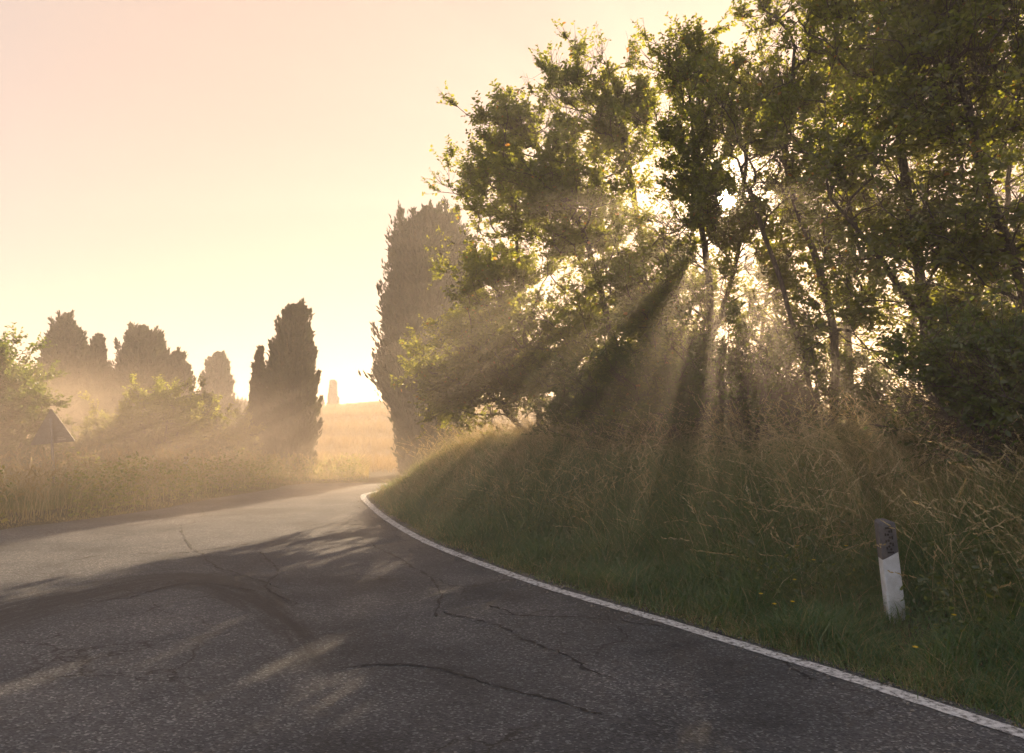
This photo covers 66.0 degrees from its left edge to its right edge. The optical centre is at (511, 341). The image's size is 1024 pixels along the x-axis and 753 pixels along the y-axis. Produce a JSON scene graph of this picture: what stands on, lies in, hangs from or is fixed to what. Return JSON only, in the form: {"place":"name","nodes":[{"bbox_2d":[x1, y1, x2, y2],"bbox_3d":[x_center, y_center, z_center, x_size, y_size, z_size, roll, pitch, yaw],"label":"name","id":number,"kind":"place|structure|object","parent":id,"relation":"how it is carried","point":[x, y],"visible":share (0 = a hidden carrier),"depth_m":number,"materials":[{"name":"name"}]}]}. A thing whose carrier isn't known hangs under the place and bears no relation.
{"place":"outdoors","nodes":[
{"label":"outdoors","id":0,"kind":"place"},
{"bbox_2d":[0,482,1023,752],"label":"road","id":1,"kind":"structure","parent":0,"point":[316,618],"depth_m":5.38,"materials":[{"name":"grey asphalt"}]},
{"bbox_2d":[352,488,1022,746],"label":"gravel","id":2,"kind":"structure","parent":1,"relation":"on","point":[908,703],"depth_m":6.60,"materials":[{"name":"grey gravel"}]},
{"bbox_2d":[360,491,1023,738],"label":"road marking","id":3,"kind":"object","parent":1,"relation":"on","point":[978,719],"visible":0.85,"depth_m":5.64,"materials":[{"name":"paint"}]},
{"bbox_2d":[0,403,1023,721],"bbox_3d":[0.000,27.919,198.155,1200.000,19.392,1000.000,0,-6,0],"label":"ground","id":4,"kind":"structure","parent":0,"point":[380,475],"depth_m":16.40,"materials":[{"name":"soil"}]},
{"bbox_2d":[0,322,79,477],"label":"deciduous tree","id":5,"kind":"object","parent":4,"relation":"on","point":[24,399],"visible":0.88,"depth_m":19.46,"materials":[{"name":"green plant"}]},
{"bbox_2d":[30,409,74,484],"bbox_3d":[-10.064,2.516,17.267,0.864,2.053,0.092,-4,-5,-16],"label":"road sign","id":6,"kind":"object","parent":4,"relation":"on","point":[52,430],"visible":0.9,"depth_m":17.32,"materials":[{"name":"grey metal"}]},
{"bbox_2d":[27,309,88,452],"bbox_3d":[-19.659,2.192,34.487,2.717,7.307,2.707,0,-6,0],"label":"cypress tree","id":7,"kind":"object","parent":4,"relation":"on","point":[66,334],"visible":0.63,"depth_m":34.09,"materials":[{"name":"green plant"}]},
{"bbox_2d":[45,414,131,469],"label":"shrub","id":8,"kind":"object","parent":4,"relation":"on","point":[82,444],"visible":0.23,"depth_m":21.58,"materials":[{"name":"green plant"}]},
{"bbox_2d":[73,332,113,444],"bbox_3d":[-17.999,2.661,33.896,1.649,6.135,1.540,0,-6,0],"label":"cypress tree","id":9,"kind":"object","parent":4,"relation":"on","point":[96,384],"visible":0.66,"depth_m":33.70,"materials":[{"name":"green plant"}]},
{"bbox_2d":[71,406,143,460],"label":"shrub","id":10,"kind":"object","parent":4,"relation":"on","point":[105,418],"visible":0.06,"depth_m":23.75,"materials":[{"name":"green plant"}]},
{"bbox_2d":[107,321,173,456],"bbox_3d":[-16.986,2.489,35.845,3.414,6.891,3.342,0,-6,0],"label":"cypress tree","id":11,"kind":"object","parent":4,"relation":"on","point":[140,354],"visible":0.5,"depth_m":35.40,"materials":[{"name":"green plant"}]},
{"bbox_2d":[77,371,240,466],"bbox_3d":[-9.938,2.421,22.408,4.397,3.122,3.286,3,-7,-25],"label":"shrub","id":12,"kind":"object","parent":4,"relation":"on","point":[130,427],"visible":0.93,"depth_m":22.12,"materials":[{"name":"green plant"}]},
{"bbox_2d":[164,346,196,452],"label":"cypress tree","id":13,"kind":"object","parent":4,"relation":"on","point":[181,370],"visible":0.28,"depth_m":36.38,"materials":[{"name":"green plant"}]},
{"bbox_2d":[0,444,373,527],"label":"verge grass","id":14,"kind":"structure","parent":4,"relation":"on","point":[23,498],"depth_m":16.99,"materials":[{"name":"beige plant"}]},
{"bbox_2d":[143,375,235,463],"bbox_3d":[-9.680,2.564,23.378,2.634,3.099,2.779,3,-7,-29],"label":"shrub","id":15,"kind":"object","parent":4,"relation":"on","point":[204,447],"visible":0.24,"depth_m":23.14,"materials":[{"name":"green plant"}]},
{"bbox_2d":[199,350,245,441],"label":"cypress tree","id":16,"kind":"object","parent":4,"relation":"on","point":[218,377],"visible":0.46,"depth_m":47.54,"materials":[{"name":"green plant"}]},
{"bbox_2d":[203,391,269,466],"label":"shrub","id":17,"kind":"object","parent":4,"relation":"on","point":[244,431],"visible":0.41,"depth_m":26.02,"materials":[{"name":"green plant"}]},
{"bbox_2d":[235,395,247,412],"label":"cypress tree","id":18,"kind":"object","parent":4,"relation":"on","point":[245,402],"visible":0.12,"depth_m":86.61,"materials":[{"name":"green plant"}]},
{"bbox_2d":[243,345,267,467],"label":"cypress tree","id":19,"kind":"object","parent":4,"relation":"on","point":[257,388],"visible":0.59,"depth_m":28.35,"materials":[{"name":"green plant"}]},
{"bbox_2d":[259,297,324,473],"bbox_3d":[-7.734,1.704,27.944,2.226,6.688,2.235,-3,-7,28],"label":"cypress tree","id":20,"kind":"object","parent":4,"relation":"on","point":[291,409],"visible":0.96,"depth_m":27.38,"materials":[{"name":"green plant"}]},
{"bbox_2d":[327,379,339,404],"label":"cypress tree","id":21,"kind":"object","parent":4,"relation":"on","point":[333,397],"visible":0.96,"depth_m":89.54,"materials":[{"name":"green plant"}]},
{"bbox_2d":[358,196,477,474],"bbox_3d":[-3.187,-0.145,31.160,5.191,11.446,4.987,0,-6,0],"label":"cypress tree","id":22,"kind":"object","parent":4,"relation":"on","point":[406,296],"visible":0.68,"depth_m":30.34,"materials":[{"name":"green plant"}]},
{"bbox_2d":[16,397,893,474],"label":"wheat","id":23,"kind":"object","parent":4,"relation":"on","point":[343,426],"visible":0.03,"depth_m":55.40,"materials":[{"name":"beige plant"}]},
{"bbox_2d":[384,120,693,442],"bbox_3d":[0.588,-1.407,17.671,6.761,8.184,4.441,1,-6,-10],"label":"deciduous tree","id":24,"kind":"object","parent":4,"relation":"on","point":[486,362],"visible":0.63,"depth_m":16.68,"materials":[{"name":"green plant"}]},
{"bbox_2d":[530,359,600,435],"bbox_3d":[1.376,1.354,15.257,2.276,2.173,2.033,0,-6,0],"label":"shrub","id":25,"kind":"object","parent":4,"relation":"on","point":[545,420],"visible":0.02,"depth_m":14.94,"materials":[{"name":"green plant"}]},
{"bbox_2d":[518,347,652,463],"bbox_3d":[1.623,1.048,13.045,3.240,2.014,2.646,5,-8,-41],"label":"shrub","id":26,"kind":"object","parent":4,"relation":"on","point":[576,400],"visible":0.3,"depth_m":12.51,"materials":[{"name":"green plant"}]},
{"bbox_2d":[436,19,737,429],"bbox_3d":[1.648,-1.928,15.426,6.186,8.941,4.422,0,-6,0],"label":"deciduous tree","id":27,"kind":"object","parent":4,"relation":"on","point":[554,187],"visible":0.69,"depth_m":15.20,"materials":[{"name":"green plant"}]},
{"bbox_2d":[549,299,797,459],"bbox_3d":[2.345,0.638,11.435,3.585,2.614,2.393,0,-6,0],"label":"shrub","id":28,"kind":"object","parent":4,"relation":"on","point":[668,395],"visible":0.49,"depth_m":11.20,"materials":[{"name":"green plant"}]},
{"bbox_2d":[368,372,1023,727],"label":"grass","id":29,"kind":"structure","parent":4,"relation":"on","point":[608,551],"depth_m":7.50,"materials":[{"name":"green plant"}]},
{"bbox_2d":[550,0,862,450],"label":"deciduous tree","id":30,"kind":"object","parent":4,"relation":"on","point":[725,237],"visible":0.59,"depth_m":12.73,"materials":[{"name":"green plant"}]},
{"bbox_2d":[650,294,887,461],"bbox_3d":[3.196,0.528,10.415,2.617,2.393,2.398,2,-6,-19],"label":"shrub","id":31,"kind":"object","parent":4,"relation":"on","point":[747,392],"visible":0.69,"depth_m":10.16,"materials":[{"name":"green plant"}]},
{"bbox_2d":[675,152,869,374],"bbox_3d":[5.026,-0.857,16.110,5.102,6.628,3.452,0,-6,0],"label":"deciduous tree","id":32,"kind":"object","parent":4,"relation":"on","point":[711,252],"visible":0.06,"depth_m":16.11,"materials":[{"name":"green plant"}]},
{"bbox_2d":[723,314,875,429],"bbox_3d":[3.962,0.629,11.547,2.558,2.143,2.552,0,-6,0],"label":"shrub","id":33,"kind":"object","parent":4,"relation":"on","point":[842,372],"visible":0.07,"depth_m":11.22,"materials":[{"name":"green plant"}]},
{"bbox_2d":[671,0,941,447],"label":"deciduous tree","id":34,"kind":"object","parent":4,"relation":"on","point":[735,133],"visible":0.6,"depth_m":11.13,"materials":[{"name":"green plant"}]},
{"bbox_2d":[811,346,930,434],"bbox_3d":[5.180,0.861,10.829,2.317,1.667,2.608,0,-6,0],"label":"shrub","id":35,"kind":"object","parent":4,"relation":"on","point":[875,373],"visible":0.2,"depth_m":10.59,"materials":[{"name":"green plant"}]},
{"bbox_2d":[736,0,1023,420],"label":"deciduous tree","id":36,"kind":"object","parent":4,"relation":"on","point":[828,13],"visible":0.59,"depth_m":9.04,"materials":[{"name":"green plant"}]},
{"bbox_2d":[749,0,1023,403],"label":"deciduous tree","id":37,"kind":"object","parent":4,"relation":"on","point":[771,235],"visible":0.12,"depth_m":12.70,"materials":[{"name":"green plant"}]},
{"bbox_2d":[874,518,905,622],"bbox_3d":[2.880,1.877,5.989,0.148,1.031,0.110,-2,-7,-10],"label":"roadside post","id":38,"kind":"object","parent":4,"relation":"on","point":[888,555],"visible":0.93,"depth_m":5.96,"materials":[{"name":"white plastic"}]},
{"bbox_2d":[912,645,918,698],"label":"yellow flower","id":39,"kind":"object","parent":4,"relation":"on","point":[914,646],"visible":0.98,"depth_m":4.63,"materials":[{"name":"green plant"}]},
{"bbox_2d":[815,53,1023,390],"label":"deciduous tree","id":40,"kind":"object","parent":4,"relation":"on","point":[928,167],"visible":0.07,"depth_m":14.25,"materials":[{"name":"green plant"}]},
{"bbox_2d":[836,0,1023,440],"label":"deciduous tree","id":41,"kind":"object","parent":4,"relation":"on","point":[975,126],"visible":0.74,"depth_m":8.25,"materials":[{"name":"green plant"}]},
{"bbox_2d":[844,297,1023,483],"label":"shrub","id":42,"kind":"object","parent":4,"relation":"on","point":[911,414],"visible":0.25,"depth_m":7.82,"materials":[{"name":"green plant"}]},
{"bbox_2d":[864,276,1023,517],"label":"shrub","id":43,"kind":"object","parent":4,"relation":"on","point":[1005,403],"visible":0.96,"depth_m":7.09,"materials":[{"name":"green plant"}]},
{"bbox_2d":[876,19,1023,329],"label":"deciduous tree","id":44,"kind":"object","parent":4,"relation":"on","point":[1008,189],"visible":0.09,"depth_m":12.24,"materials":[{"name":"green plant"}]},
{"bbox_2d":[0,0,1023,405],"label":"sky","id":45,"kind":"structure","parent":0,"point":[197,171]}
]}

